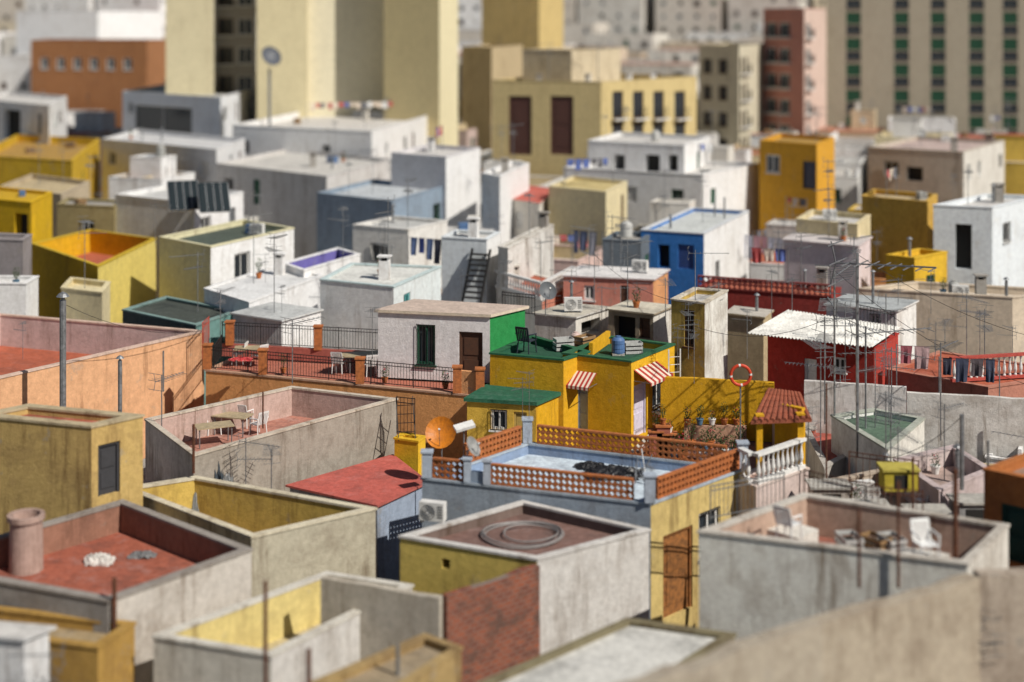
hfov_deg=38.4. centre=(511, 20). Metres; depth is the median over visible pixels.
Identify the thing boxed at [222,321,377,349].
iron railing
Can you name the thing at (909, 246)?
vent pipe
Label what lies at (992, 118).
laundry line
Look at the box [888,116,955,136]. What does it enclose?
walls
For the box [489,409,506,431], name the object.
windows
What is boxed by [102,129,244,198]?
walls
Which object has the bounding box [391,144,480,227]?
walls
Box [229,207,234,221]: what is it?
doors
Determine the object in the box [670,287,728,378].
walls
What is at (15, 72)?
apartment block
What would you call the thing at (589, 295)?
windows
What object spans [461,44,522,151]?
tan rear block
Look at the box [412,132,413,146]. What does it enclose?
doors
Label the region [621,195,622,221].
doors
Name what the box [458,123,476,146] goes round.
walls
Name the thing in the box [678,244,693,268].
doors
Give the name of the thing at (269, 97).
dish mast
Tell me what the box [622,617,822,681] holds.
garden wall
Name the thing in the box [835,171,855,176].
roof
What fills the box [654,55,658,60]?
doors
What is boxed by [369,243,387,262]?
windows
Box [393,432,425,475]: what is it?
yellow block shed
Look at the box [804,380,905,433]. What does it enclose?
long white wall
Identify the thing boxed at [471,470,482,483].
parapet wall
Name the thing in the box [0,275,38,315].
white side house
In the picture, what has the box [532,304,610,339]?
grey canopy house
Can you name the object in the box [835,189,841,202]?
windows
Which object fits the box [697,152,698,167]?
doors
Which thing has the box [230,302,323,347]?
grey shed house
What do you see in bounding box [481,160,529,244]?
white gable house
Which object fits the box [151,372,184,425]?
tv antenna
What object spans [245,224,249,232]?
storage crate
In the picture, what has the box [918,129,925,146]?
satellite dish
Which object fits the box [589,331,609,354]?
roof divider
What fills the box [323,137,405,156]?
windows
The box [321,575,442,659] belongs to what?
rendered courtyard wall
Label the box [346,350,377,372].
garden table
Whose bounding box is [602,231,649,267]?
walls
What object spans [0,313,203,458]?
peach terrace house
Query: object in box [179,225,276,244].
roof
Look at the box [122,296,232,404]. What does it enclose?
dark roof house
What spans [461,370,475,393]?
parapet wall
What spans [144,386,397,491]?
stained concrete terrace house
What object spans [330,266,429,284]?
roof
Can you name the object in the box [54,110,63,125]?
windows
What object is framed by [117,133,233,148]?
roof
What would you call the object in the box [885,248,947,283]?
walls
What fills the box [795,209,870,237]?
walls
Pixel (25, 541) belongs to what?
round chimney
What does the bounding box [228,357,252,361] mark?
red cloth
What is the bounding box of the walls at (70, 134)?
[67,127,121,136]
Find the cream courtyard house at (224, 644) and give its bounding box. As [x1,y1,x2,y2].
[151,571,413,681]
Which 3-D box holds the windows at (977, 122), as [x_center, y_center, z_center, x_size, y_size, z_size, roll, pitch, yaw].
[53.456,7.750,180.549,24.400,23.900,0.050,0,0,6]
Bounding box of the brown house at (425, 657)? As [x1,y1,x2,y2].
[311,633,462,681]
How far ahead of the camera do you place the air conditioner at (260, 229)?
83.97 m
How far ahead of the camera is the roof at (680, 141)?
119.62 m
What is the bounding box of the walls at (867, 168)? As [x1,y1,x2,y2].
[852,155,867,191]
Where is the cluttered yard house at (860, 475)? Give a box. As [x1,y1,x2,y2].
[837,469,930,506]
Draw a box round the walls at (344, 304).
[319,263,441,350]
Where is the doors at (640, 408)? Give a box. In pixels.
[578,381,645,434]
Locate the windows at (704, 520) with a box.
[698,507,718,561]
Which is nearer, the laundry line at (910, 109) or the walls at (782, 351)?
the walls at (782, 351)
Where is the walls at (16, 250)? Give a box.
[0,233,32,274]
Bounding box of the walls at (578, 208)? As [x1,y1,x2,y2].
[548,176,627,246]
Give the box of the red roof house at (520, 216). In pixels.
[512,185,548,238]
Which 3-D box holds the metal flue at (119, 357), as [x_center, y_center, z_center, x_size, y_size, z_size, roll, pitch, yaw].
[-14.667,13.829,55.000,0.320,2.591,0.304,0,0,0]
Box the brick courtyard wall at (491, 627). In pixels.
[442,564,539,681]
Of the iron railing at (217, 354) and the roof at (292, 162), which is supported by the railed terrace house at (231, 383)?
the iron railing at (217, 354)
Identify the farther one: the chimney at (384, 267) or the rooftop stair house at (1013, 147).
the rooftop stair house at (1013, 147)
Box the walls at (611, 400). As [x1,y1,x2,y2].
[561,335,675,451]
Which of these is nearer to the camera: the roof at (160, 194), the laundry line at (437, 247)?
the laundry line at (437, 247)
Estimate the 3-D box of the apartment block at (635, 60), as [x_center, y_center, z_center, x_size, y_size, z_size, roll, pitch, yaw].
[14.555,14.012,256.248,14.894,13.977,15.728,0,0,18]
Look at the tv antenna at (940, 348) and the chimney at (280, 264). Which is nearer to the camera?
the tv antenna at (940, 348)
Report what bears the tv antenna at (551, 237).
on the terracotta terrace
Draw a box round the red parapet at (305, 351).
[222,343,374,363]
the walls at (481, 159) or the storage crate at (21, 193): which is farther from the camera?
the walls at (481, 159)
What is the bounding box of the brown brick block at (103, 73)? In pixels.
[31,39,165,126]
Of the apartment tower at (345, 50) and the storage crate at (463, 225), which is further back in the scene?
the apartment tower at (345, 50)
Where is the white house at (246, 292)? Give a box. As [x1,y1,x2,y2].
[203,265,323,311]
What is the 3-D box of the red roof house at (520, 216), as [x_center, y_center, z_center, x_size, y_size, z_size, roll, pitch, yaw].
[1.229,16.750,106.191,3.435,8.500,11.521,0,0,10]
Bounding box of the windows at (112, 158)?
[108,152,115,165]
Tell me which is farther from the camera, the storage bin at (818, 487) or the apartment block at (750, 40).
the apartment block at (750, 40)
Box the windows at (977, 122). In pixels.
[846,12,1017,128]
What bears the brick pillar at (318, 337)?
on the red parapet at (305, 351)
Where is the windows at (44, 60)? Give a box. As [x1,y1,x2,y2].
[41,57,131,69]
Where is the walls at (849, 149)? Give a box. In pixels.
[830,131,874,154]
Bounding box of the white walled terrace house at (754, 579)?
[697,493,1009,639]
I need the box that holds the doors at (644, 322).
[640,318,649,338]
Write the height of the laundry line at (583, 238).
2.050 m
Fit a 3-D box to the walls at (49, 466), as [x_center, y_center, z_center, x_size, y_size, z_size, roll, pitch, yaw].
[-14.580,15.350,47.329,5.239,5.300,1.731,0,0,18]
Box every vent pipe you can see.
[331,153,333,168]
[390,204,394,220]
[569,280,573,296]
[668,214,672,227]
[754,293,759,310]
[802,269,806,292]
[870,270,875,303]
[882,452,888,494]
[907,237,911,256]
[948,280,958,292]
[953,444,959,477]
[990,184,994,202]
[1004,277,1009,295]
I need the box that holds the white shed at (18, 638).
[0,621,56,681]
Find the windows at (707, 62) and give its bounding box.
[702,57,752,146]
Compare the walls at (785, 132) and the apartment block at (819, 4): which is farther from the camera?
the apartment block at (819, 4)
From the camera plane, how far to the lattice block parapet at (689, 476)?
46.31 m
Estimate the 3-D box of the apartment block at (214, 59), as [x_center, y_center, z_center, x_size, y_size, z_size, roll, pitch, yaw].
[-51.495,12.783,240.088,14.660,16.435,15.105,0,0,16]
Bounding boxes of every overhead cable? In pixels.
[67,305,203,332]
[594,254,693,303]
[694,320,823,335]
[836,272,1023,383]
[859,255,1023,334]
[872,418,959,458]
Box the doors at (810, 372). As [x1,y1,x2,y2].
[805,358,816,379]
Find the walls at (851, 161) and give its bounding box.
[835,155,866,204]
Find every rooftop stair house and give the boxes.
[74,111,115,131]
[129,154,176,177]
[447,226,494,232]
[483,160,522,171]
[649,198,695,224]
[710,145,733,161]
[734,149,751,162]
[749,133,775,146]
[765,219,795,249]
[848,204,860,212]
[851,109,876,129]
[891,116,923,136]
[993,133,1023,161]
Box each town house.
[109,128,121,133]
[817,126,885,137]
[984,130,1006,133]
[1004,161,1023,194]
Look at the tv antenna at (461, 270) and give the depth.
68.00 m
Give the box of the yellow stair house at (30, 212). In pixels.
[0,187,52,242]
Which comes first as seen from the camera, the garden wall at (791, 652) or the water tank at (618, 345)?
the garden wall at (791, 652)
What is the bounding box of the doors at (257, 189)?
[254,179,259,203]
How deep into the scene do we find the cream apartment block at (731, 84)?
166.53 m
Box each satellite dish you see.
[262,46,280,68]
[425,416,455,462]
[466,436,479,455]
[539,282,555,316]
[860,117,865,123]
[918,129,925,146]
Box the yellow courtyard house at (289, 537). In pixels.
[143,475,377,597]
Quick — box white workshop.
[352,216,447,284]
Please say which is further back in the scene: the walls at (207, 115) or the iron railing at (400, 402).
the walls at (207, 115)
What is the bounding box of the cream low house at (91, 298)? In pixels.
[60,277,110,321]
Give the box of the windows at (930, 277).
[926,274,933,281]
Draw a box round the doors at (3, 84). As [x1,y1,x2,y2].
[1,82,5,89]
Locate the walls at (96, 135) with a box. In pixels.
[73,133,116,198]
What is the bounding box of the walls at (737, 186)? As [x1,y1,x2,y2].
[563,160,758,243]
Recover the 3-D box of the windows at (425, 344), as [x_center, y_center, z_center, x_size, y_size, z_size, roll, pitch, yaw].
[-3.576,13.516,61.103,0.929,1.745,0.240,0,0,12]
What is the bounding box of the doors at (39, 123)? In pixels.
[38,114,50,133]
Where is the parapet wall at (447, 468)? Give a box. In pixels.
[432,458,461,474]
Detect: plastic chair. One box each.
[232,341,247,364]
[237,405,253,428]
[249,411,268,434]
[250,344,268,364]
[330,352,346,373]
[365,355,377,376]
[515,326,536,354]
[773,504,802,539]
[861,486,880,497]
[910,517,939,556]
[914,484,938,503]
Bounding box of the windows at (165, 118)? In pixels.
[127,102,226,133]
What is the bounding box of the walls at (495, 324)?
[374,299,528,382]
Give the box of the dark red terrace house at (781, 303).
[700,278,841,317]
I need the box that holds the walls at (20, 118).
[0,91,66,143]
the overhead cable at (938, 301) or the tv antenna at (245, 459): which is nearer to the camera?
the tv antenna at (245, 459)
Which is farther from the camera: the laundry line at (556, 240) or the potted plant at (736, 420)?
the laundry line at (556, 240)
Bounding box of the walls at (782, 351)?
[768,332,898,399]
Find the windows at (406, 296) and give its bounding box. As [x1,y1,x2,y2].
[404,293,408,300]
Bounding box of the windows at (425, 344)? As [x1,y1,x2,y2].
[414,324,436,366]
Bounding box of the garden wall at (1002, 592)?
[973,567,1023,681]
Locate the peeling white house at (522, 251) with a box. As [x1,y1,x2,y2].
[497,224,553,303]
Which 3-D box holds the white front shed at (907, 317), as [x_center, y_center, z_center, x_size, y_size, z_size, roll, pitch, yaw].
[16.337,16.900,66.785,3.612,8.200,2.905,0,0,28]
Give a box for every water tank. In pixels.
[156,144,165,156]
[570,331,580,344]
[611,335,624,355]
[620,220,632,238]
[651,130,659,141]
[844,169,850,175]
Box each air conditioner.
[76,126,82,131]
[250,223,264,234]
[419,499,446,522]
[564,297,581,312]
[632,259,647,273]
[823,209,836,220]
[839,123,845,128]
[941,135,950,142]
[952,284,968,293]
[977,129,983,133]
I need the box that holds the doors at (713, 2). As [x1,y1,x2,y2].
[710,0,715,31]
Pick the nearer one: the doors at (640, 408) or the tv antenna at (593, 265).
the doors at (640, 408)
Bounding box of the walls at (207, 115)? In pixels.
[122,84,256,136]
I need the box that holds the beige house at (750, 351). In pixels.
[728,306,773,380]
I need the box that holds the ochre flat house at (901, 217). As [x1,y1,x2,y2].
[861,189,937,271]
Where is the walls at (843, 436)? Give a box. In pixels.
[830,408,925,474]
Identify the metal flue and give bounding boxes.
[56,292,69,406]
[116,355,123,411]
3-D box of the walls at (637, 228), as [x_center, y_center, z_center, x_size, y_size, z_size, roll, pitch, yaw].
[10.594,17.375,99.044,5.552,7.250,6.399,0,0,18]
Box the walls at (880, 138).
[875,131,952,144]
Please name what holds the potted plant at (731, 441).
on the patio house at (752, 447)
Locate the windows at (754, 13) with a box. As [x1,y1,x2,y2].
[735,0,802,15]
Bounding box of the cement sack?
[84,552,116,565]
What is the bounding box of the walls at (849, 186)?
[835,168,859,211]
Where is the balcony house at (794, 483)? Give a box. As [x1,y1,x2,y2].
[736,457,809,515]
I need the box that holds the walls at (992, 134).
[956,127,994,139]
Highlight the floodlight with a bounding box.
[453,420,475,455]
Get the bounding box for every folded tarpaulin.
[574,461,603,469]
[583,464,642,480]
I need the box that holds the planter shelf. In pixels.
[684,423,745,441]
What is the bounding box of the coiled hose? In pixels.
[481,521,563,548]
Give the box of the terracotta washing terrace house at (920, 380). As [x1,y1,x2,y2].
[886,351,1023,412]
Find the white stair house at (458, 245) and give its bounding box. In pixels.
[441,229,500,303]
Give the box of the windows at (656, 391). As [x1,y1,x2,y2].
[652,382,660,412]
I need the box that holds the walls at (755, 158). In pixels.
[734,143,758,162]
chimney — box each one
[7,508,44,575]
[272,252,286,274]
[309,152,316,166]
[363,109,369,120]
[377,254,391,279]
[426,137,434,151]
[466,217,480,237]
[500,157,508,173]
[514,264,520,284]
[535,74,542,79]
[537,211,550,228]
[584,73,591,80]
[625,72,632,79]
[650,72,656,78]
[815,266,828,289]
[837,219,848,240]
[855,101,860,109]
[950,137,958,150]
[973,273,988,294]
[992,183,1004,202]
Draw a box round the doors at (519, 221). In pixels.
[516,211,522,227]
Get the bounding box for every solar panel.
[167,180,198,210]
[196,182,230,212]
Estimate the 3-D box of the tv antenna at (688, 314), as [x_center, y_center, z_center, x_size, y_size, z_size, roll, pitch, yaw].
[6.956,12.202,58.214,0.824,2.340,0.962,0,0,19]
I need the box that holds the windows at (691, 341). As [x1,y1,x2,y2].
[682,310,694,349]
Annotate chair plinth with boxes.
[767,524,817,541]
[900,547,949,557]
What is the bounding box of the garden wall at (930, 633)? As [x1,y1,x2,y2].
[810,573,979,681]
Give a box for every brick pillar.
[201,343,212,368]
[224,320,235,344]
[257,348,268,374]
[313,324,323,349]
[354,356,365,383]
[452,365,462,392]
[475,367,485,389]
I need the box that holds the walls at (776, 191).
[759,133,834,244]
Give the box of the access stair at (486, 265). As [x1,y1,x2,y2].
[462,248,490,302]
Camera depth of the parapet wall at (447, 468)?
47.80 m
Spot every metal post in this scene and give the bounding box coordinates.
[112,577,116,628]
[162,351,163,391]
[192,424,194,473]
[262,391,263,428]
[263,580,266,681]
[306,648,310,681]
[396,644,399,675]
[825,383,826,477]
[857,510,860,587]
[897,481,899,587]
[912,457,913,508]
[953,468,957,558]
[960,414,963,489]
[987,440,988,465]
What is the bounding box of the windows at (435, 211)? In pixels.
[433,202,440,218]
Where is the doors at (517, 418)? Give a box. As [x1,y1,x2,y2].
[514,412,526,443]
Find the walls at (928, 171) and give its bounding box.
[867,136,1004,203]
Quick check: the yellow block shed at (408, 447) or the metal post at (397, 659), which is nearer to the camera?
the metal post at (397, 659)
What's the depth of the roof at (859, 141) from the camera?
159.50 m
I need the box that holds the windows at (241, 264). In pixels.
[234,251,249,277]
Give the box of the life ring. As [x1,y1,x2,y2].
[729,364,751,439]
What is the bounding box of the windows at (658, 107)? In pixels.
[611,91,690,134]
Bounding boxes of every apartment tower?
[166,0,213,94]
[215,0,255,120]
[257,0,306,119]
[307,0,383,116]
[384,0,457,145]
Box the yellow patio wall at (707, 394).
[661,376,773,441]
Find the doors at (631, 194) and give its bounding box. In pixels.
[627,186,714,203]
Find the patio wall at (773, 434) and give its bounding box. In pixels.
[772,423,774,456]
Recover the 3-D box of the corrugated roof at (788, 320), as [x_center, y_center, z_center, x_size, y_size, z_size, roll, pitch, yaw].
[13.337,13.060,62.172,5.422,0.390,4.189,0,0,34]
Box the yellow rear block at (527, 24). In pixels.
[482,0,562,48]
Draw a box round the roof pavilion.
[522,47,620,80]
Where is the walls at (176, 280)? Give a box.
[158,219,294,302]
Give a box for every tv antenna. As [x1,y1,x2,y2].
[7,638,64,681]
[30,664,61,681]
[76,216,106,287]
[85,154,99,202]
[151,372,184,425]
[168,155,186,180]
[170,248,205,311]
[213,287,235,335]
[230,177,248,190]
[234,432,281,483]
[246,210,270,283]
[252,253,268,282]
[262,446,281,488]
[264,233,286,312]
[280,316,322,383]
[326,120,337,155]
[329,206,347,225]
[343,153,357,164]
[357,147,376,194]
[364,306,380,358]
[367,194,396,216]
[378,216,401,253]
[379,224,402,244]
[385,159,390,180]
[402,177,417,191]
[402,188,412,224]
[458,269,467,301]
[500,260,511,301]
[509,123,523,167]
[512,375,528,423]
[514,369,534,386]
[524,192,535,234]
[533,238,554,280]
[545,235,568,275]
[555,268,576,283]
[569,225,595,268]
[578,42,604,80]
[581,251,601,302]
[604,211,634,269]
[614,283,645,302]
[619,239,652,306]
[622,108,629,138]
[628,40,642,78]
[632,464,656,478]
[657,277,676,325]
[658,192,669,208]
[659,168,670,201]
[671,323,695,341]
[678,319,700,338]
[680,300,698,358]
[687,247,722,299]
[692,167,709,222]
[706,278,726,300]
[732,309,751,324]
[766,269,783,318]
[771,226,806,285]
[778,219,788,237]
[784,274,799,284]
[785,339,833,456]
[787,202,803,231]
[794,231,824,254]
[805,406,819,477]
[811,312,853,423]
[813,184,835,237]
[813,262,860,415]
[815,106,821,135]
[820,300,852,381]
[822,157,843,176]
[827,240,936,456]
[830,365,850,381]
[838,344,886,426]
[845,318,934,428]
[847,234,872,258]
[858,395,902,456]
[866,99,873,129]
[870,227,883,245]
[874,385,913,498]
[876,289,908,374]
[879,274,904,304]
[880,342,924,425]
[881,351,897,424]
[884,420,921,461]
[921,442,948,459]
[924,339,962,440]
[928,318,965,345]
[931,400,967,480]
[937,318,952,349]
[951,438,971,458]
[956,290,986,354]
[976,304,993,375]
[980,608,1007,657]
[986,106,998,131]
[991,431,1021,436]
[1003,325,1016,370]
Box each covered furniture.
[192,492,198,511]
[223,472,234,481]
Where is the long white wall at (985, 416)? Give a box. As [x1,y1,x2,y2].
[907,391,1023,462]
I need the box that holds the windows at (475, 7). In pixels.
[458,5,478,24]
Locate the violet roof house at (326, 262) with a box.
[285,247,360,277]
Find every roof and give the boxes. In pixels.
[0,94,59,104]
[0,142,86,159]
[12,178,78,192]
[21,414,96,422]
[49,627,106,641]
[65,201,114,205]
[89,136,108,138]
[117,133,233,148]
[135,189,167,198]
[138,87,231,96]
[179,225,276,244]
[233,153,378,174]
[262,117,403,130]
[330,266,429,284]
[333,183,426,199]
[410,149,463,155]
[460,454,670,499]
[480,151,491,156]
[559,179,618,190]
[594,344,652,358]
[596,166,733,173]
[603,136,697,144]
[613,235,640,239]
[655,212,736,231]
[688,294,711,300]
[748,309,900,347]
[750,252,783,263]
[751,388,811,423]
[772,137,822,143]
[808,215,859,222]
[835,139,874,143]
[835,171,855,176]
[845,415,911,443]
[887,140,988,150]
[958,135,992,138]
[961,199,1015,206]
[1013,467,1023,473]
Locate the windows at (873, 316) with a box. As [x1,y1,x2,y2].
[869,313,879,323]
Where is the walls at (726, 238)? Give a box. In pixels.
[640,207,748,303]
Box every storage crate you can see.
[18,190,25,195]
[25,147,35,152]
[64,141,75,147]
[74,198,86,204]
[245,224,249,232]
[294,118,300,123]
[326,156,337,162]
[458,222,467,229]
[553,336,573,350]
[573,333,595,346]
[625,340,642,353]
[764,129,772,133]
[834,529,863,547]
[861,530,892,549]
[876,530,907,551]
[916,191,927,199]
[961,132,967,136]
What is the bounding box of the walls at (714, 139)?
[697,134,718,144]
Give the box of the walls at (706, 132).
[697,132,716,133]
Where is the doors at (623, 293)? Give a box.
[621,285,628,301]
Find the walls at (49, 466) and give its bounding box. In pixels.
[0,403,144,533]
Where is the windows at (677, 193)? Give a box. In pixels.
[672,189,683,198]
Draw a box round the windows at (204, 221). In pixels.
[201,216,209,227]
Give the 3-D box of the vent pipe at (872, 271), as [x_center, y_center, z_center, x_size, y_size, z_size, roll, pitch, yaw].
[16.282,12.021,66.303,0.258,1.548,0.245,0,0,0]
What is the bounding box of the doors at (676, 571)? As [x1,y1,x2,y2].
[663,525,690,617]
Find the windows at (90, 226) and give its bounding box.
[82,220,93,230]
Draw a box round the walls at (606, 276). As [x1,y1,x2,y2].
[561,265,669,305]
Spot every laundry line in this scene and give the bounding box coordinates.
[311,101,391,110]
[408,236,441,275]
[435,125,442,152]
[554,235,585,255]
[567,158,606,169]
[571,229,602,265]
[573,233,588,259]
[620,144,711,169]
[745,235,783,258]
[749,247,788,285]
[753,228,767,247]
[788,197,806,211]
[886,166,896,196]
[896,344,931,385]
[902,107,931,120]
[938,356,999,395]
[990,116,999,121]
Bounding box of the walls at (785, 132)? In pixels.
[772,131,798,133]
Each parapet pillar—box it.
[420,449,433,477]
[462,456,472,481]
[482,458,491,483]
[522,416,532,442]
[643,472,656,502]
[735,440,749,467]
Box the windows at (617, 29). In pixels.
[584,0,653,31]
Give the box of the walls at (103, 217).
[57,197,116,236]
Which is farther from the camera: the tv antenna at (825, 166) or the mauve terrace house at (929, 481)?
the tv antenna at (825, 166)
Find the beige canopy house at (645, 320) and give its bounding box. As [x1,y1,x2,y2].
[605,300,670,342]
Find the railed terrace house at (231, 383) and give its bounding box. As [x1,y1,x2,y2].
[205,357,486,466]
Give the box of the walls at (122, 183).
[108,172,194,198]
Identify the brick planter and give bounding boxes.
[647,428,663,455]
[655,423,671,456]
[662,431,677,455]
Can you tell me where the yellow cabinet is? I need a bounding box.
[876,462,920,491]
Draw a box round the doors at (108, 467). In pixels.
[98,441,118,496]
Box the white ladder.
[668,349,680,376]
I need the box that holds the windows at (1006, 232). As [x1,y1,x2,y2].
[1002,222,1011,243]
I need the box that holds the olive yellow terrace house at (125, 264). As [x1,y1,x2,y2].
[32,229,156,322]
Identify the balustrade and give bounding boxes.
[494,270,541,299]
[541,266,574,299]
[738,447,752,482]
[753,437,806,484]
[949,352,1023,381]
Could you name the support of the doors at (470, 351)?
attached to the walls at (495, 324)
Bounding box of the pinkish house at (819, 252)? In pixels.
[782,232,872,295]
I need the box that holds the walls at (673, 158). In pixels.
[587,132,710,172]
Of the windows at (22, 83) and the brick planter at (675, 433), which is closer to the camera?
the brick planter at (675, 433)
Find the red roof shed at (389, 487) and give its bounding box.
[285,454,421,581]
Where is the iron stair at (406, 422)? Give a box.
[395,396,415,440]
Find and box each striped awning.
[566,371,596,390]
[634,361,672,385]
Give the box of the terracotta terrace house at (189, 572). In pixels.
[0,499,252,681]
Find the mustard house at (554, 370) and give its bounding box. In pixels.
[489,335,590,445]
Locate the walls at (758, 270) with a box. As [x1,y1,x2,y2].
[750,249,783,282]
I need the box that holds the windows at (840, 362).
[831,357,846,374]
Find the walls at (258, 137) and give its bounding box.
[233,111,426,158]
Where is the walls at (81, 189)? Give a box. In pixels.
[0,174,89,237]
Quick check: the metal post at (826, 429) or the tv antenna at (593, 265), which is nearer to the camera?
the metal post at (826, 429)
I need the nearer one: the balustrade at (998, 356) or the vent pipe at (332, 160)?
the balustrade at (998, 356)
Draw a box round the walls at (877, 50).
[826,0,1023,133]
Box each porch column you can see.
[754,413,763,468]
[796,412,804,463]
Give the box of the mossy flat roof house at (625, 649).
[479,617,736,681]
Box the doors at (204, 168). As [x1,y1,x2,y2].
[202,150,240,174]
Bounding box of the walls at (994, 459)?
[985,446,1022,463]
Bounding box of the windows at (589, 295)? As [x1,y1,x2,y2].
[582,285,595,301]
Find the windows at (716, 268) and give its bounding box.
[715,260,719,275]
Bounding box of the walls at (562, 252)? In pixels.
[554,244,601,277]
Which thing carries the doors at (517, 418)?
attached to the walls at (541, 406)
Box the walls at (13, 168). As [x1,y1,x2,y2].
[0,134,99,198]
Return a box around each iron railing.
[202,316,209,358]
[211,346,452,389]
[213,334,222,365]
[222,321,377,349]
[396,396,414,434]
[502,291,534,315]
[710,471,784,519]
[804,468,923,510]
[849,451,918,492]
[859,305,894,335]
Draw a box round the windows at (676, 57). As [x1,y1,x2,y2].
[674,55,697,61]
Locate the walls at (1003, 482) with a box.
[982,453,1023,567]
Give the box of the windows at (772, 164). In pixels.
[765,154,779,173]
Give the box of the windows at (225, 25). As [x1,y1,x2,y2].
[215,0,252,120]
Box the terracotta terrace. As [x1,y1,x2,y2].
[496,273,562,334]
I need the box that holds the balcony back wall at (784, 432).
[775,403,804,463]
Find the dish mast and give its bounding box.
[268,69,270,125]
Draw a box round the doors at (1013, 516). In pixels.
[1002,503,1023,562]
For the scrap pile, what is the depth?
43.45 m
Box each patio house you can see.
[631,434,771,468]
[805,427,845,477]
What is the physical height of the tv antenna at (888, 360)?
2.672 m
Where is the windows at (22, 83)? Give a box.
[21,82,27,90]
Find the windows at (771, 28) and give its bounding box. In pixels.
[761,23,815,134]
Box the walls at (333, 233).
[316,179,441,252]
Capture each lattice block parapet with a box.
[432,456,463,480]
[463,425,521,461]
[491,463,633,499]
[537,424,726,461]
[655,448,739,498]
[698,275,831,296]
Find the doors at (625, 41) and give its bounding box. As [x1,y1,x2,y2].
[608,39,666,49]
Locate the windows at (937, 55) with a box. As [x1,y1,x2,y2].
[846,0,1018,133]
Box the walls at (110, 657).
[0,606,136,681]
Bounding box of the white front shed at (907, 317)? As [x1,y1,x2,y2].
[824,294,918,363]
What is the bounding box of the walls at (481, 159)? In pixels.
[480,150,491,162]
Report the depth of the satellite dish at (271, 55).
139.91 m
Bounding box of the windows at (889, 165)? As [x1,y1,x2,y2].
[883,161,981,179]
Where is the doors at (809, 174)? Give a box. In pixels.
[803,161,815,188]
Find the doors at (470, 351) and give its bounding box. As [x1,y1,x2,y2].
[459,331,482,370]
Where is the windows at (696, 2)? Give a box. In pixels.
[661,0,727,31]
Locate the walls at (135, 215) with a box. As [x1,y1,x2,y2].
[114,184,243,298]
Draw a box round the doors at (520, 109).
[509,96,572,154]
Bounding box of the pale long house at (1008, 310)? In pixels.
[859,281,1023,362]
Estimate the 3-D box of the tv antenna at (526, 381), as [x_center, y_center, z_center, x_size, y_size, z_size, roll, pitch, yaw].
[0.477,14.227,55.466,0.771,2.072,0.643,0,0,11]
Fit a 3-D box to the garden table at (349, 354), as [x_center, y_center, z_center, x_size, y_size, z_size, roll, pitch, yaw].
[-6.814,14.570,62.420,1.400,0.740,0.800,0,0,5]
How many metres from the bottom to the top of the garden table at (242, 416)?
0.740 m
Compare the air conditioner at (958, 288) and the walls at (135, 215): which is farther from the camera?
the walls at (135, 215)
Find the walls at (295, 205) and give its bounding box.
[216,149,389,258]
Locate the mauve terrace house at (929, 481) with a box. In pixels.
[893,444,986,507]
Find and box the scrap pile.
[127,550,156,558]
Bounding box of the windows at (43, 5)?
[30,4,57,9]
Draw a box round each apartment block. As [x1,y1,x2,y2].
[0,0,24,20]
[0,21,15,30]
[0,31,15,55]
[0,54,30,93]
[3,35,15,54]
[9,46,15,54]
[16,11,163,54]
[25,0,96,10]
[67,110,99,126]
[97,0,165,34]
[214,0,256,28]
[214,29,256,46]
[214,47,256,71]
[458,0,481,29]
[458,30,481,41]
[458,42,481,45]
[458,61,460,98]
[458,99,460,116]
[563,0,577,22]
[563,23,608,43]
[563,43,575,46]
[563,47,627,60]
[578,0,654,32]
[584,33,667,51]
[621,61,698,131]
[627,52,647,60]
[627,59,645,60]
[648,48,698,61]
[655,0,727,36]
[660,41,735,48]
[668,37,685,40]
[686,32,755,40]
[699,43,763,146]
[728,0,805,33]
[736,38,763,42]
[750,34,763,38]
[756,23,763,33]
[761,8,825,135]
[813,0,825,8]
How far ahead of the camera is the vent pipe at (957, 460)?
48.83 m
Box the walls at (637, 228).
[632,224,648,231]
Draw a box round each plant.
[12,267,19,281]
[214,461,224,479]
[255,258,262,278]
[279,355,286,372]
[380,364,389,382]
[441,371,449,388]
[632,287,640,307]
[652,412,659,429]
[659,404,665,424]
[671,433,678,457]
[677,430,690,458]
[684,404,691,424]
[685,419,695,446]
[693,436,705,459]
[695,405,704,424]
[699,429,709,452]
[704,422,714,447]
[708,409,715,424]
[711,427,726,454]
[719,436,729,450]
[720,402,729,424]
[727,434,736,450]
[731,406,741,424]
[733,421,746,447]
[840,225,846,240]
[850,480,861,497]
[929,453,940,474]
[939,276,947,291]
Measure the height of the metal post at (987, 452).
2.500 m
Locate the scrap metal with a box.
[635,448,652,483]
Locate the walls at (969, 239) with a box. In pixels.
[932,193,1023,286]
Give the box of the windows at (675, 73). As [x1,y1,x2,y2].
[656,71,698,99]
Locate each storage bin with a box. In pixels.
[805,478,852,497]
[844,498,889,504]
[900,504,952,514]
[945,493,983,519]
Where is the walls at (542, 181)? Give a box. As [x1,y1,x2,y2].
[480,175,562,228]
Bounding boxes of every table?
[195,420,234,448]
[211,411,253,437]
[234,345,259,366]
[335,352,368,372]
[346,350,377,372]
[850,479,874,497]
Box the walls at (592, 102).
[492,74,696,175]
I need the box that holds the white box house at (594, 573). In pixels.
[398,500,650,654]
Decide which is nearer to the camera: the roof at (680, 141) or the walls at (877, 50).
the roof at (680, 141)
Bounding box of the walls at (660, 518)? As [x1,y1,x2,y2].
[420,442,746,627]
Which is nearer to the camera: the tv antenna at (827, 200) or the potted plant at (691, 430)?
the potted plant at (691, 430)
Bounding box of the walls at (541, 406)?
[464,383,560,453]

